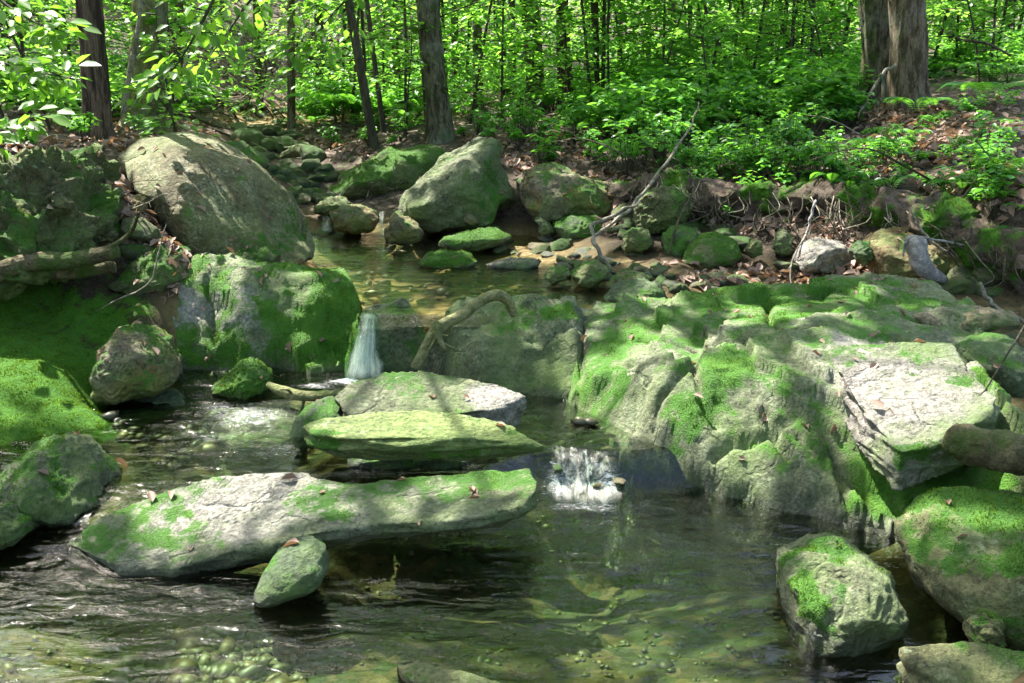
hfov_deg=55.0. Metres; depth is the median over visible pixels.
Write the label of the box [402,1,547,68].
sapling
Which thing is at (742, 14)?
sapling
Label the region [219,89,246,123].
dead twig
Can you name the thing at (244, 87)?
dead twig
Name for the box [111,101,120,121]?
herb
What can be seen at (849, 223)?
hanging root
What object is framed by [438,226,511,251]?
stone
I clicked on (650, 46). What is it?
tree
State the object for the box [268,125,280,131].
loose stone
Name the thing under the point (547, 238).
loose stone
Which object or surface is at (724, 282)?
loose stone
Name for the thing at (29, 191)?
boulder
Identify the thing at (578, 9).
sapling
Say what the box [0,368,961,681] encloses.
stream water
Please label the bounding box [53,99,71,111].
herb
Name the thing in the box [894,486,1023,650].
boulder
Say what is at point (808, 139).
herb
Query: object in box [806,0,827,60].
tree
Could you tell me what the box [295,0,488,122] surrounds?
sapling
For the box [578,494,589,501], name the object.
loose stone
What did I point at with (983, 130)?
herb
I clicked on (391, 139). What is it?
herb
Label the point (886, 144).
herb
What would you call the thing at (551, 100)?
herb
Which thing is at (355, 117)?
herb
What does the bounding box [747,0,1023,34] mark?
sapling
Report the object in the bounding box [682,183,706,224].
hanging root
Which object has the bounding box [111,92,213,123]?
dead twig
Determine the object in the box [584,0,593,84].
wood tree
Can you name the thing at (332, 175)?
loose stone
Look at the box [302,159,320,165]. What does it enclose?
loose stone
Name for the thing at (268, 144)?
loose stone
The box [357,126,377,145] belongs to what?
herb
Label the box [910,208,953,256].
root
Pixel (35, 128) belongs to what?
beech branch
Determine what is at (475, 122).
herb
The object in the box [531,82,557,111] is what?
herb
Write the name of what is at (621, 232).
loose stone
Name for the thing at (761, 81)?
herb
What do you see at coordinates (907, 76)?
tan tree
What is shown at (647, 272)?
loose stone
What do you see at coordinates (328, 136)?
herb
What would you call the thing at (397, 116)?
herb
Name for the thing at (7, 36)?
sapling
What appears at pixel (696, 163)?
herb
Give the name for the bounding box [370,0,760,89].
sapling
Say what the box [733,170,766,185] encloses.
herb
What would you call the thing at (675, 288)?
loose stone
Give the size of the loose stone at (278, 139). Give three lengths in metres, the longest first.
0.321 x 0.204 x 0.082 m
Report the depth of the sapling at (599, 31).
18.97 m
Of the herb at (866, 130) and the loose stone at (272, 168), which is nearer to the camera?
the herb at (866, 130)
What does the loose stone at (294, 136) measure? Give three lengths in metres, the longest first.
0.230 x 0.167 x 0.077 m
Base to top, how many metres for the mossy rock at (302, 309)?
0.987 m
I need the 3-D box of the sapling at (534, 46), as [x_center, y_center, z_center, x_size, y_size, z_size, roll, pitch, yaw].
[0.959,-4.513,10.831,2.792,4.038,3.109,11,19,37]
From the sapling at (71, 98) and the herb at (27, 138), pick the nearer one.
the herb at (27, 138)
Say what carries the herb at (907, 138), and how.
on the forest ground at (352, 568)
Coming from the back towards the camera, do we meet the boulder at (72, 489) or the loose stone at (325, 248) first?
the loose stone at (325, 248)
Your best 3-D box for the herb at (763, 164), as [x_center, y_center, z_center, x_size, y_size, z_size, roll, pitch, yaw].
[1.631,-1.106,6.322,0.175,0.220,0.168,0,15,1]
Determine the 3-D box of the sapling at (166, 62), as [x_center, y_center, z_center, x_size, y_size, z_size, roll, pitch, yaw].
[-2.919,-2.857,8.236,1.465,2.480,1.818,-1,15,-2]
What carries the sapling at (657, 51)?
on the forest ground at (352, 568)
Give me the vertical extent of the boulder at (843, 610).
0.294 m
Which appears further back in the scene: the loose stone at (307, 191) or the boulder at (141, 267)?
the loose stone at (307, 191)
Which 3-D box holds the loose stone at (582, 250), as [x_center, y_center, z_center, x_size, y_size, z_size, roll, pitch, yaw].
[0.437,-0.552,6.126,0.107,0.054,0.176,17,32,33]
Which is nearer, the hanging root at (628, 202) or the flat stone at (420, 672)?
the flat stone at (420, 672)
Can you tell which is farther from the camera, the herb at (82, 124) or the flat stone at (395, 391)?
the herb at (82, 124)
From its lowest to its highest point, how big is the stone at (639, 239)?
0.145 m
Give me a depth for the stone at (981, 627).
2.63 m
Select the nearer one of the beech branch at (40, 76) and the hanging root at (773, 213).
the beech branch at (40, 76)
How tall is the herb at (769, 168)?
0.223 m
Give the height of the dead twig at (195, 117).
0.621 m
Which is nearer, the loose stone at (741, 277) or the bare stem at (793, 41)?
the loose stone at (741, 277)
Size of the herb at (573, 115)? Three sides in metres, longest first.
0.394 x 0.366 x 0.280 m
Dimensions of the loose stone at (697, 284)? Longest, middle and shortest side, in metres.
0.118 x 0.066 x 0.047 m
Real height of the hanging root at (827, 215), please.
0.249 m
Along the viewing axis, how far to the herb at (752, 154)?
6.36 m
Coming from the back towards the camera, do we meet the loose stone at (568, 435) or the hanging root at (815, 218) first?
the hanging root at (815, 218)
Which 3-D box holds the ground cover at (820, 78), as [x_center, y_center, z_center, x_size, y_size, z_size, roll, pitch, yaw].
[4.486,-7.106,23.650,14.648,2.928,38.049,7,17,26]
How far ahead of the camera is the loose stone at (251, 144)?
9.64 m
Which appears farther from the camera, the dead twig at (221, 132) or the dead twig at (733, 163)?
the dead twig at (221, 132)
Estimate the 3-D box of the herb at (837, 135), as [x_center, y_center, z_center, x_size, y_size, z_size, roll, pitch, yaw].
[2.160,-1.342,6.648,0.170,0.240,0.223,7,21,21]
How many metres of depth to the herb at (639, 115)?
7.66 m
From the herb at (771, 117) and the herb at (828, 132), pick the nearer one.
the herb at (828, 132)
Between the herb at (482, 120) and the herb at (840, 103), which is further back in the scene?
the herb at (482, 120)
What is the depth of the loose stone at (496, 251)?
6.32 m
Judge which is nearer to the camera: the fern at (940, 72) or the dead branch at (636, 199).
the dead branch at (636, 199)
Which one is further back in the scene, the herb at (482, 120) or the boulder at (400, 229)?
the herb at (482, 120)
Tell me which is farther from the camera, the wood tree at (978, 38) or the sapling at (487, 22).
the wood tree at (978, 38)
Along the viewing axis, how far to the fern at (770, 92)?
8.55 m
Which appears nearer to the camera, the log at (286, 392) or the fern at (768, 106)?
the log at (286, 392)
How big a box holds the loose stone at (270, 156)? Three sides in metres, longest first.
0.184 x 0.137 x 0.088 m
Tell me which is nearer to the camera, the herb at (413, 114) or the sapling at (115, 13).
the herb at (413, 114)
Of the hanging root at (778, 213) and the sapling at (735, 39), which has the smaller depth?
the hanging root at (778, 213)
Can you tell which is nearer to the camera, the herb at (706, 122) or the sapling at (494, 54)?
the herb at (706, 122)
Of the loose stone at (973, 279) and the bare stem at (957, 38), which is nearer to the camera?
the loose stone at (973, 279)
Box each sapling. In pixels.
[0,0,70,128]
[0,0,118,130]
[0,0,120,56]
[0,0,128,113]
[0,0,340,71]
[1,1,127,62]
[1,17,49,49]
[3,0,129,59]
[3,0,212,79]
[5,0,169,26]
[6,0,272,61]
[16,0,130,48]
[24,0,284,67]
[33,5,278,91]
[58,0,261,129]
[66,0,236,46]
[68,0,305,25]
[73,2,224,61]
[109,0,234,139]
[189,0,273,50]
[191,0,520,81]
[212,0,342,46]
[212,0,415,121]
[222,0,733,56]
[227,0,447,118]
[228,0,418,121]
[237,0,492,120]
[241,0,505,96]
[281,0,497,119]
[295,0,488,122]
[310,0,523,103]
[311,1,521,58]
[314,0,516,132]
[320,0,515,118]
[333,0,494,120]
[354,6,456,137]
[370,0,564,123]
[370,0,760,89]
[390,0,635,101]
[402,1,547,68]
[403,1,492,60]
[441,11,523,61]
[443,0,593,117]
[444,0,542,80]
[445,0,600,74]
[445,1,586,99]
[447,0,518,56]
[447,0,719,70]
[464,0,611,48]
[464,0,689,112]
[465,0,766,87]
[466,3,620,75]
[473,0,665,102]
[482,0,579,53]
[483,2,555,31]
[492,0,727,79]
[511,0,682,95]
[541,0,809,66]
[544,0,805,65]
[547,0,702,73]
[548,0,722,58]
[549,1,628,61]
[568,5,753,84]
[572,3,773,62]
[577,1,694,51]
[587,0,774,57]
[600,1,779,64]
[605,0,856,69]
[606,2,676,49]
[614,0,739,90]
[624,0,790,68]
[629,1,850,72]
[648,0,755,124]
[655,1,755,54]
[666,5,795,47]
[683,0,857,66]
[685,0,856,73]
[697,1,852,63]
[708,0,854,52]
[711,0,861,69]
[720,0,861,63]
[722,0,861,67]
[731,0,861,65]
[731,0,965,52]
[737,0,1023,69]
[744,0,861,82]
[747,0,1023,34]
[751,0,969,67]
[752,0,1023,43]
[768,1,980,50]
[779,12,943,58]
[800,9,981,47]
[805,0,1023,78]
[848,0,1023,74]
[856,2,1023,55]
[926,0,1023,71]
[926,0,1023,82]
[927,0,1023,36]
[928,0,1023,46]
[928,0,1023,58]
[928,0,1023,75]
[928,4,1023,44]
[929,0,1022,33]
[944,0,1023,17]
[947,2,1023,35]
[956,0,1020,44]
[959,0,1017,22]
[971,12,1023,36]
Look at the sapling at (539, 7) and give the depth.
22.89 m
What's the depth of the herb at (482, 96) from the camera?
11.41 m
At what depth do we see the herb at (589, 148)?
7.44 m
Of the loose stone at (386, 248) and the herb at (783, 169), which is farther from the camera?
the loose stone at (386, 248)
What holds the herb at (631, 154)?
on the forest ground at (352, 568)
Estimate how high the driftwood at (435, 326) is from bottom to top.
0.173 m
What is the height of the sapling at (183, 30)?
5.219 m
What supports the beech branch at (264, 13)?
on the forest ground at (352, 568)
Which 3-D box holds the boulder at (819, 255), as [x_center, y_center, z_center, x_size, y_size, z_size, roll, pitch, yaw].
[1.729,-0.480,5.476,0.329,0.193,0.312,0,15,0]
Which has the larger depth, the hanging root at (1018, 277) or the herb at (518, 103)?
the herb at (518, 103)
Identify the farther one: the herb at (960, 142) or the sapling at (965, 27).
the sapling at (965, 27)
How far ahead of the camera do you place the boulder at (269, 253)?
5.14 m
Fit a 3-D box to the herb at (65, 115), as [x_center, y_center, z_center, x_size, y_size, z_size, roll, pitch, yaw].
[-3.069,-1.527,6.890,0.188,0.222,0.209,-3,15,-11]
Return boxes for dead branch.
[96,224,169,310]
[582,101,698,235]
[589,200,640,268]
[856,63,896,117]
[977,325,1023,396]
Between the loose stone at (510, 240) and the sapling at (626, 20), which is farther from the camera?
the sapling at (626, 20)
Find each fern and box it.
[584,92,600,100]
[701,100,744,110]
[726,114,757,121]
[733,95,795,122]
[735,89,817,109]
[857,173,919,188]
[928,65,961,77]
[928,71,955,81]
[940,59,963,73]
[952,57,1002,61]
[955,68,1023,81]
[957,62,1023,81]
[968,69,1016,81]
[978,64,1023,82]
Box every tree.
[3,0,24,42]
[37,0,68,34]
[75,0,116,142]
[117,0,168,134]
[168,2,183,78]
[212,0,224,14]
[253,0,262,91]
[287,0,295,129]
[314,0,323,111]
[345,0,378,149]
[364,0,386,132]
[389,4,400,75]
[416,0,456,144]
[416,5,425,121]
[450,0,460,92]
[471,0,484,112]
[496,0,505,82]
[508,0,515,94]
[519,0,549,111]
[555,0,572,107]
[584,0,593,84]
[617,0,622,57]
[645,1,651,70]
[667,0,676,59]
[739,0,749,52]
[763,1,773,49]
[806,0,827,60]
[826,4,840,60]
[857,0,889,105]
[883,0,934,114]
[942,0,956,52]
[969,0,982,39]
[1003,1,1013,44]
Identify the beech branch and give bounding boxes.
[0,0,101,51]
[0,47,100,109]
[0,95,74,159]
[113,79,220,136]
[131,0,239,102]
[169,0,272,86]
[265,0,392,71]
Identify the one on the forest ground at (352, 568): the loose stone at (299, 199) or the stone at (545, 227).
the loose stone at (299, 199)
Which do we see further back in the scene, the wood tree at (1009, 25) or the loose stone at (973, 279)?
the wood tree at (1009, 25)
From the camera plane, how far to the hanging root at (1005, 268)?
4.76 m
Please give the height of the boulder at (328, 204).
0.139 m
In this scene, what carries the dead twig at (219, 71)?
on the ground cover at (820, 78)
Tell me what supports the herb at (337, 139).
on the forest ground at (352, 568)
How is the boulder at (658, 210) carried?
on the forest ground at (352, 568)
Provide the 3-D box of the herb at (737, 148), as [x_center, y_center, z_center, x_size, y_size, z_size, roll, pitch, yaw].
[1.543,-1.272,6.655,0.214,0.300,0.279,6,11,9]
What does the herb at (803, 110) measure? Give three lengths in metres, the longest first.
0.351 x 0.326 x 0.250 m
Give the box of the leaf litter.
[0,51,1023,305]
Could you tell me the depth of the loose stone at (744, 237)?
5.80 m
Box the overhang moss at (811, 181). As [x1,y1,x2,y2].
[607,170,1022,290]
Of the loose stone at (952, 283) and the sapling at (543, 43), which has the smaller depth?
the loose stone at (952, 283)
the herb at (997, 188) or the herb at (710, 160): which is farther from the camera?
the herb at (710, 160)
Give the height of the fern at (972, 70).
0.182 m
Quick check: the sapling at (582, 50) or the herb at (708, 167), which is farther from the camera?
the sapling at (582, 50)
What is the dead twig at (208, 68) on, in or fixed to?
on the forest ground at (352, 568)
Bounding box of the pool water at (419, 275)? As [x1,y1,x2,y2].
[313,229,667,313]
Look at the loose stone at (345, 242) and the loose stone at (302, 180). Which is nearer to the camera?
the loose stone at (345, 242)
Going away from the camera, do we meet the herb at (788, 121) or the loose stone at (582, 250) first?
the loose stone at (582, 250)
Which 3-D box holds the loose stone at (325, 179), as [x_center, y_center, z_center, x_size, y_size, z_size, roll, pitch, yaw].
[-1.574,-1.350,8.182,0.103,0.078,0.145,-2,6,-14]
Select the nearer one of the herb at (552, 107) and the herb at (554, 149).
the herb at (554, 149)
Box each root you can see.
[619,184,632,219]
[669,188,694,252]
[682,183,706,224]
[684,176,722,219]
[685,172,698,207]
[700,190,713,230]
[711,188,737,231]
[714,195,727,227]
[718,200,732,227]
[724,198,741,235]
[727,195,744,233]
[749,191,760,232]
[751,212,764,238]
[753,198,765,234]
[762,192,779,227]
[763,201,790,229]
[767,199,783,241]
[777,197,793,235]
[781,216,796,245]
[782,234,806,282]
[788,192,802,233]
[788,202,801,239]
[797,200,816,258]
[804,196,823,237]
[808,207,827,238]
[809,200,835,238]
[816,199,837,233]
[821,204,849,237]
[825,200,831,235]
[825,201,862,229]
[829,196,835,238]
[831,203,860,230]
[832,201,838,238]
[837,209,849,235]
[842,212,872,240]
[844,190,866,230]
[846,198,853,245]
[867,73,884,125]
[902,235,964,256]
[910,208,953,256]
[918,217,951,248]
[939,232,958,260]
[947,238,959,266]
[953,231,977,271]
[954,221,971,263]
[962,237,994,284]
[977,249,1001,287]
[979,282,1023,323]
[980,245,1007,301]
[988,248,999,273]
[993,229,1014,274]
[994,246,1014,296]
[1002,258,1023,285]
[1014,253,1022,302]
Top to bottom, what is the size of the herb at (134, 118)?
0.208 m
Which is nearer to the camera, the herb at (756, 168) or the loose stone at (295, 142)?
the herb at (756, 168)
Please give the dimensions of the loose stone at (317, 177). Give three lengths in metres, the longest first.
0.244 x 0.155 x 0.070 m
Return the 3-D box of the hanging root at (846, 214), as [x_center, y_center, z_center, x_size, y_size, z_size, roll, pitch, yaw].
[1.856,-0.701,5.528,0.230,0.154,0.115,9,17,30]
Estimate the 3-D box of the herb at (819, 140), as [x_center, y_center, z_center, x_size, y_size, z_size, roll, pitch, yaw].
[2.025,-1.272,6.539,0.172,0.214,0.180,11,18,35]
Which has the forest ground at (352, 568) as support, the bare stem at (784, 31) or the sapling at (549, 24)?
the sapling at (549, 24)
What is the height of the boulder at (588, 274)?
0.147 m
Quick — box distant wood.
[506,0,1015,36]
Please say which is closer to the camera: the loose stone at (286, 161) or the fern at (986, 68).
the loose stone at (286, 161)
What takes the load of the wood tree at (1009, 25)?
on the forest ground at (352, 568)
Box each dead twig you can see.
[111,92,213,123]
[120,170,156,199]
[123,192,172,209]
[166,89,226,128]
[173,43,223,105]
[195,107,220,114]
[196,48,241,94]
[201,94,239,121]
[212,127,229,135]
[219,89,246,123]
[221,77,273,117]
[227,78,285,118]
[228,3,284,111]
[228,61,273,110]
[230,50,306,106]
[251,98,284,128]
[392,160,425,202]
[541,131,650,172]
[610,157,660,174]
[704,151,757,180]
[764,118,794,181]
[799,108,862,136]
[809,127,942,187]
[878,145,958,186]
[899,86,930,127]
[902,135,962,173]
[947,132,994,178]
[962,149,1004,197]
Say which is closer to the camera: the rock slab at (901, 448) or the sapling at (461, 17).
the rock slab at (901, 448)
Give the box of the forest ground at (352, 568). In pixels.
[0,0,1023,682]
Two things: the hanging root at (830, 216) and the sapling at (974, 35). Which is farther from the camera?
the sapling at (974, 35)
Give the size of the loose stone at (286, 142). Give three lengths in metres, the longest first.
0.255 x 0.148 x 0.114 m
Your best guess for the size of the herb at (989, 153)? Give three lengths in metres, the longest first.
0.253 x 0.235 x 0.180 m
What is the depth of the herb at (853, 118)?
7.93 m
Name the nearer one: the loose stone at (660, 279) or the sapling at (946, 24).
the loose stone at (660, 279)
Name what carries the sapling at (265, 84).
on the forest ground at (352, 568)
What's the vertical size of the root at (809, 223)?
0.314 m
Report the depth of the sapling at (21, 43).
7.88 m
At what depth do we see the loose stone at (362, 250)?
6.73 m
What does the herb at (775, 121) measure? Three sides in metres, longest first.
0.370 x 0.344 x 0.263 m
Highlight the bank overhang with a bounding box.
[605,167,1023,293]
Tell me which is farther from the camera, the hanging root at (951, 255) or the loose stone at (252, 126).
the loose stone at (252, 126)
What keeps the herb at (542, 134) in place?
on the forest ground at (352, 568)
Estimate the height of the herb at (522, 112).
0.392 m
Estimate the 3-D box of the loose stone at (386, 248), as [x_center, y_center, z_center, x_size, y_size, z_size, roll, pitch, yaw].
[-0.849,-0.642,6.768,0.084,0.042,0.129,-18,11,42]
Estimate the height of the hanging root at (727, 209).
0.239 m
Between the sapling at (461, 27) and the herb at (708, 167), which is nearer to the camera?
the herb at (708, 167)
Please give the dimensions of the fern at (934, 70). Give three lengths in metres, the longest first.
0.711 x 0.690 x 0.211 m
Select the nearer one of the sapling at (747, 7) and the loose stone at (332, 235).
the loose stone at (332, 235)
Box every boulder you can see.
[0,142,125,300]
[0,432,122,531]
[0,496,40,549]
[89,322,182,404]
[115,238,192,296]
[118,131,314,264]
[211,357,272,400]
[225,140,269,168]
[234,245,281,262]
[253,535,328,607]
[289,396,342,449]
[313,196,351,215]
[327,144,446,199]
[330,204,379,234]
[384,211,423,245]
[398,137,514,233]
[516,162,610,223]
[553,213,601,238]
[571,259,611,288]
[602,277,666,302]
[605,270,646,288]
[633,185,693,234]
[661,225,700,257]
[682,231,741,268]
[775,532,908,672]
[793,237,853,273]
[862,226,962,278]
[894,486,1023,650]
[955,332,1023,397]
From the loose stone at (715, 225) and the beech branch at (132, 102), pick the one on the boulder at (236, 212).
the beech branch at (132, 102)
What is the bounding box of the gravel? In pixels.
[0,250,798,682]
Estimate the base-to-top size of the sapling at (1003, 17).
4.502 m
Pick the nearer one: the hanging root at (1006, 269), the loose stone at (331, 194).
the hanging root at (1006, 269)
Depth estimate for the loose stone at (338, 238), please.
6.78 m
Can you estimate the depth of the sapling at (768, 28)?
10.93 m
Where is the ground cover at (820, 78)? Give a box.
[0,22,1023,209]
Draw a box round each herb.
[23,132,37,143]
[47,97,77,128]
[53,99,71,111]
[61,107,81,135]
[66,111,101,142]
[66,116,88,141]
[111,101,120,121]
[124,113,147,132]
[317,122,340,149]
[329,135,342,146]
[348,112,364,130]
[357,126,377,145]
[373,114,387,132]
[386,134,401,146]
[389,113,403,126]
[389,115,412,140]
[397,113,418,136]
[455,125,470,135]
[456,100,472,120]
[471,105,495,134]
[473,118,489,131]
[476,87,497,115]
[478,125,497,136]
[485,115,503,133]
[489,100,510,123]
[499,119,517,138]
[500,95,538,132]
[502,97,544,143]
[503,91,521,116]
[504,124,521,143]
[509,129,525,150]
[515,110,544,133]
[527,130,557,163]
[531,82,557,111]
[534,120,548,136]
[534,128,547,141]
[540,117,572,145]
[541,81,561,111]
[541,152,556,162]
[543,94,556,112]
[543,143,562,161]
[553,113,571,134]
[555,105,569,116]
[557,96,597,143]
[560,133,579,144]
[563,88,591,115]
[575,126,601,157]
[583,139,604,164]
[584,126,604,140]
[591,142,620,173]
[599,129,645,177]
[602,114,636,151]
[602,135,626,164]
[619,145,639,170]
[623,98,647,131]
[629,100,662,148]
[629,134,659,165]
[636,122,682,171]
[638,116,676,158]
[649,129,677,159]
[650,108,692,156]
[653,110,676,121]
[653,110,695,147]
[662,138,693,169]
[666,104,704,145]
[671,140,706,175]
[673,140,703,168]
[673,164,693,173]
[685,161,703,178]
[687,103,711,117]
[689,150,722,172]
[690,155,705,174]
[690,162,721,178]
[691,126,720,151]
[691,137,714,151]
[695,118,711,140]
[697,162,713,175]
[699,88,725,123]
[701,143,732,166]
[707,120,744,152]
[707,150,735,178]
[712,137,740,171]
[716,117,754,141]
[719,171,735,180]
[720,130,757,154]
[720,203,733,223]
[722,139,768,181]
[727,132,754,168]
[728,145,759,180]
[729,148,745,174]
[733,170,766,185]
[735,166,751,180]
[738,161,765,184]
[739,127,778,171]
[740,108,781,143]
[743,120,775,140]
[751,152,781,179]
[752,153,773,180]
[755,75,767,85]
[756,143,801,186]
[757,77,782,88]
[763,128,786,152]
[765,110,777,126]
[767,120,788,147]
[770,170,804,186]
[772,113,813,146]
[772,147,793,173]
[773,160,796,183]
[776,109,806,142]
[776,130,795,151]
[786,154,822,178]
[789,138,830,178]
[790,118,804,144]
[796,133,816,144]
[797,98,837,140]
[798,172,814,180]
[799,135,846,182]
[805,134,833,162]
[809,89,838,122]
[811,96,847,132]
[820,126,844,149]
[823,128,839,147]
[846,107,865,126]
[846,146,870,169]
[848,89,877,124]
[848,144,869,167]
[861,127,872,135]
[862,169,880,179]
[865,135,899,167]
[866,126,882,133]
[888,178,904,187]
[889,123,904,136]
[889,161,906,170]
[896,131,920,146]
[903,134,927,148]
[932,175,956,191]
[954,137,967,148]
[956,140,991,172]
[959,158,972,168]
[968,138,1014,176]
[969,113,1001,142]
[971,161,986,179]
[975,155,1001,177]
[977,166,1023,220]
[982,138,1015,168]
[982,174,1006,195]
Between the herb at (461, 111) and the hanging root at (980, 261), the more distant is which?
the herb at (461, 111)
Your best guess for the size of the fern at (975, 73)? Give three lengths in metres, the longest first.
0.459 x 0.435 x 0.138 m
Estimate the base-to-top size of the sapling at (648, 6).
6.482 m
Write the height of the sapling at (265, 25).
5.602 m
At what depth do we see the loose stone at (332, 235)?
6.79 m
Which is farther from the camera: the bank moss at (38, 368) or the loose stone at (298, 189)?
the loose stone at (298, 189)
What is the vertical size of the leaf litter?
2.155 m
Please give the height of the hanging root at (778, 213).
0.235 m
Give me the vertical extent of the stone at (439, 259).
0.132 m
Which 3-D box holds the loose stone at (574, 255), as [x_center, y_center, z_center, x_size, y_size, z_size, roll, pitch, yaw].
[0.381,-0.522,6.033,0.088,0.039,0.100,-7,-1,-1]
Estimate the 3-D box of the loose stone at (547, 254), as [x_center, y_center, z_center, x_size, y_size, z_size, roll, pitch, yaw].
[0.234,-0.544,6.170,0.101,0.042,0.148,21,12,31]
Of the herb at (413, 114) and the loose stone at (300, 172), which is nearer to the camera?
the loose stone at (300, 172)
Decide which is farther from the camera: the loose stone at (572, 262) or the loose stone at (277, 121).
the loose stone at (277, 121)
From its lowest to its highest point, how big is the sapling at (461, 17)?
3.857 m
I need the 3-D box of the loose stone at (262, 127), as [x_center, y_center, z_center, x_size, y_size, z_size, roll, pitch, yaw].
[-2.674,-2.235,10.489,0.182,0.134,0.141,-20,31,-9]
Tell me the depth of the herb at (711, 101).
8.47 m
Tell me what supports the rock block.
on the forest ground at (352, 568)
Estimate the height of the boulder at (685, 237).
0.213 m
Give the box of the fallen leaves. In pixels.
[36,137,1019,548]
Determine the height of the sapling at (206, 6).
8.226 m
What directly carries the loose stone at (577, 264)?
on the forest ground at (352, 568)
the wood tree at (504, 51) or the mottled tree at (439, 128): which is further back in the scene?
the wood tree at (504, 51)
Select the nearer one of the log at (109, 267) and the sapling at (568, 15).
the log at (109, 267)
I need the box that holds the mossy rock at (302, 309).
[172,252,375,421]
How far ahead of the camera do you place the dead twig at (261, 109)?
14.67 m
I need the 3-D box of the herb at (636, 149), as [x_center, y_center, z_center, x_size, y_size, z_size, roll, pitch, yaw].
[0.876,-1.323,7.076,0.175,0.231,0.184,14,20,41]
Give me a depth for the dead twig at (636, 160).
7.02 m
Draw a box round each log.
[0,211,139,282]
[50,261,116,280]
[266,382,340,410]
[942,423,1023,475]
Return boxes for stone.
[66,468,537,593]
[107,281,129,291]
[109,388,186,426]
[119,243,147,260]
[120,215,159,241]
[129,278,149,295]
[130,194,147,211]
[136,245,154,257]
[210,402,299,467]
[229,122,247,129]
[230,128,264,144]
[247,124,263,128]
[249,142,260,146]
[252,146,267,152]
[257,111,267,117]
[257,125,268,132]
[259,138,279,150]
[262,128,277,135]
[262,152,274,160]
[266,164,277,173]
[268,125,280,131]
[271,107,282,114]
[271,119,285,123]
[272,136,283,146]
[273,168,292,176]
[274,122,286,127]
[274,146,283,152]
[274,174,285,181]
[277,130,287,135]
[277,158,294,165]
[277,165,297,180]
[279,134,296,139]
[279,136,293,140]
[279,144,306,158]
[280,139,293,147]
[286,186,302,192]
[287,130,304,137]
[289,164,300,168]
[289,190,298,197]
[291,140,309,144]
[293,169,306,176]
[295,192,310,204]
[296,177,308,184]
[299,145,325,160]
[301,162,317,172]
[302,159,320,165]
[302,410,543,460]
[303,189,312,194]
[307,174,322,181]
[308,180,319,187]
[311,226,332,239]
[312,193,327,202]
[313,163,334,174]
[313,188,325,192]
[316,170,339,181]
[321,174,327,181]
[322,240,339,251]
[323,232,343,240]
[326,191,337,196]
[333,236,345,240]
[334,371,526,427]
[339,238,354,248]
[339,240,348,244]
[347,458,472,477]
[352,243,368,253]
[371,244,382,253]
[382,244,395,251]
[396,245,412,252]
[397,662,499,682]
[410,241,427,248]
[418,248,477,269]
[435,245,454,250]
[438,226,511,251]
[463,213,478,225]
[486,256,540,272]
[490,248,503,255]
[495,245,506,251]
[505,237,513,243]
[510,250,519,254]
[528,242,544,249]
[530,244,550,253]
[535,216,555,235]
[538,234,555,242]
[541,251,554,256]
[545,264,571,283]
[550,238,569,250]
[553,442,561,446]
[553,463,562,472]
[554,447,561,453]
[555,262,573,269]
[556,255,568,262]
[563,432,575,437]
[567,253,580,257]
[568,259,583,265]
[574,247,589,254]
[574,262,581,268]
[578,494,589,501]
[582,254,591,258]
[584,440,593,447]
[592,483,601,487]
[595,255,612,260]
[600,456,616,465]
[601,446,618,456]
[604,260,615,265]
[604,433,615,437]
[606,227,613,233]
[611,203,633,219]
[612,223,634,232]
[612,245,621,251]
[613,477,625,483]
[618,229,626,239]
[621,227,653,253]
[624,217,634,225]
[624,251,643,255]
[628,262,641,268]
[632,265,649,271]
[633,270,650,274]
[646,274,653,280]
[650,262,661,267]
[650,265,668,277]
[656,274,666,285]
[663,280,678,288]
[664,273,675,279]
[668,284,680,292]
[674,283,689,292]
[684,222,699,228]
[687,274,708,282]
[689,281,705,288]
[707,270,727,275]
[708,271,723,277]
[710,224,722,231]
[713,280,734,285]
[714,227,735,235]
[723,224,737,235]
[727,236,749,239]
[727,274,748,282]
[735,238,748,249]
[743,239,762,258]
[771,228,792,255]
[773,260,798,270]
[848,240,873,266]
[893,641,1023,682]
[912,312,941,326]
[938,283,966,294]
[940,275,976,293]
[944,263,972,277]
[959,305,1019,331]
[962,611,1006,647]
[966,271,995,288]
[971,267,1001,282]
[974,287,1003,296]
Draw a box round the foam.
[557,476,608,499]
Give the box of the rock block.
[360,294,585,426]
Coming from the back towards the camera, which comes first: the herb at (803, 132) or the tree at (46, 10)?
the tree at (46, 10)
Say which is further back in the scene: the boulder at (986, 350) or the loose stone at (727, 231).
the loose stone at (727, 231)
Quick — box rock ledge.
[563,272,1023,594]
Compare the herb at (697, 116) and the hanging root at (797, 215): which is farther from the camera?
the herb at (697, 116)
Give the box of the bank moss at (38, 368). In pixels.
[0,243,178,600]
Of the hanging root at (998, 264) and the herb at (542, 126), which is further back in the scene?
the herb at (542, 126)
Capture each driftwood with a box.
[410,289,516,370]
[423,319,454,361]
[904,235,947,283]
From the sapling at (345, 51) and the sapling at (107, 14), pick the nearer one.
the sapling at (345, 51)
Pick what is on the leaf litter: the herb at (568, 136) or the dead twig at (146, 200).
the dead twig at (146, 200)
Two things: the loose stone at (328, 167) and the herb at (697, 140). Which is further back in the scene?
the loose stone at (328, 167)
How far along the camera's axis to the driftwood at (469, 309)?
4.29 m
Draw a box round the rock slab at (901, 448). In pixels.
[827,342,999,490]
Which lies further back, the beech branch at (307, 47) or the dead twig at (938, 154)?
the beech branch at (307, 47)
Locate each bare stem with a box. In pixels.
[4,113,25,147]
[121,0,150,114]
[703,4,732,68]
[712,0,740,70]
[766,0,789,66]
[791,0,798,46]
[948,30,1010,57]
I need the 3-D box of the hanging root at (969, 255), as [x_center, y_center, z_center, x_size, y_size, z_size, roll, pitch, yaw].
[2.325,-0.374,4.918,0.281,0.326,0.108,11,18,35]
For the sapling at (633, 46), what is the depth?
14.31 m
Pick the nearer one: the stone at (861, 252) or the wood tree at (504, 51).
the stone at (861, 252)

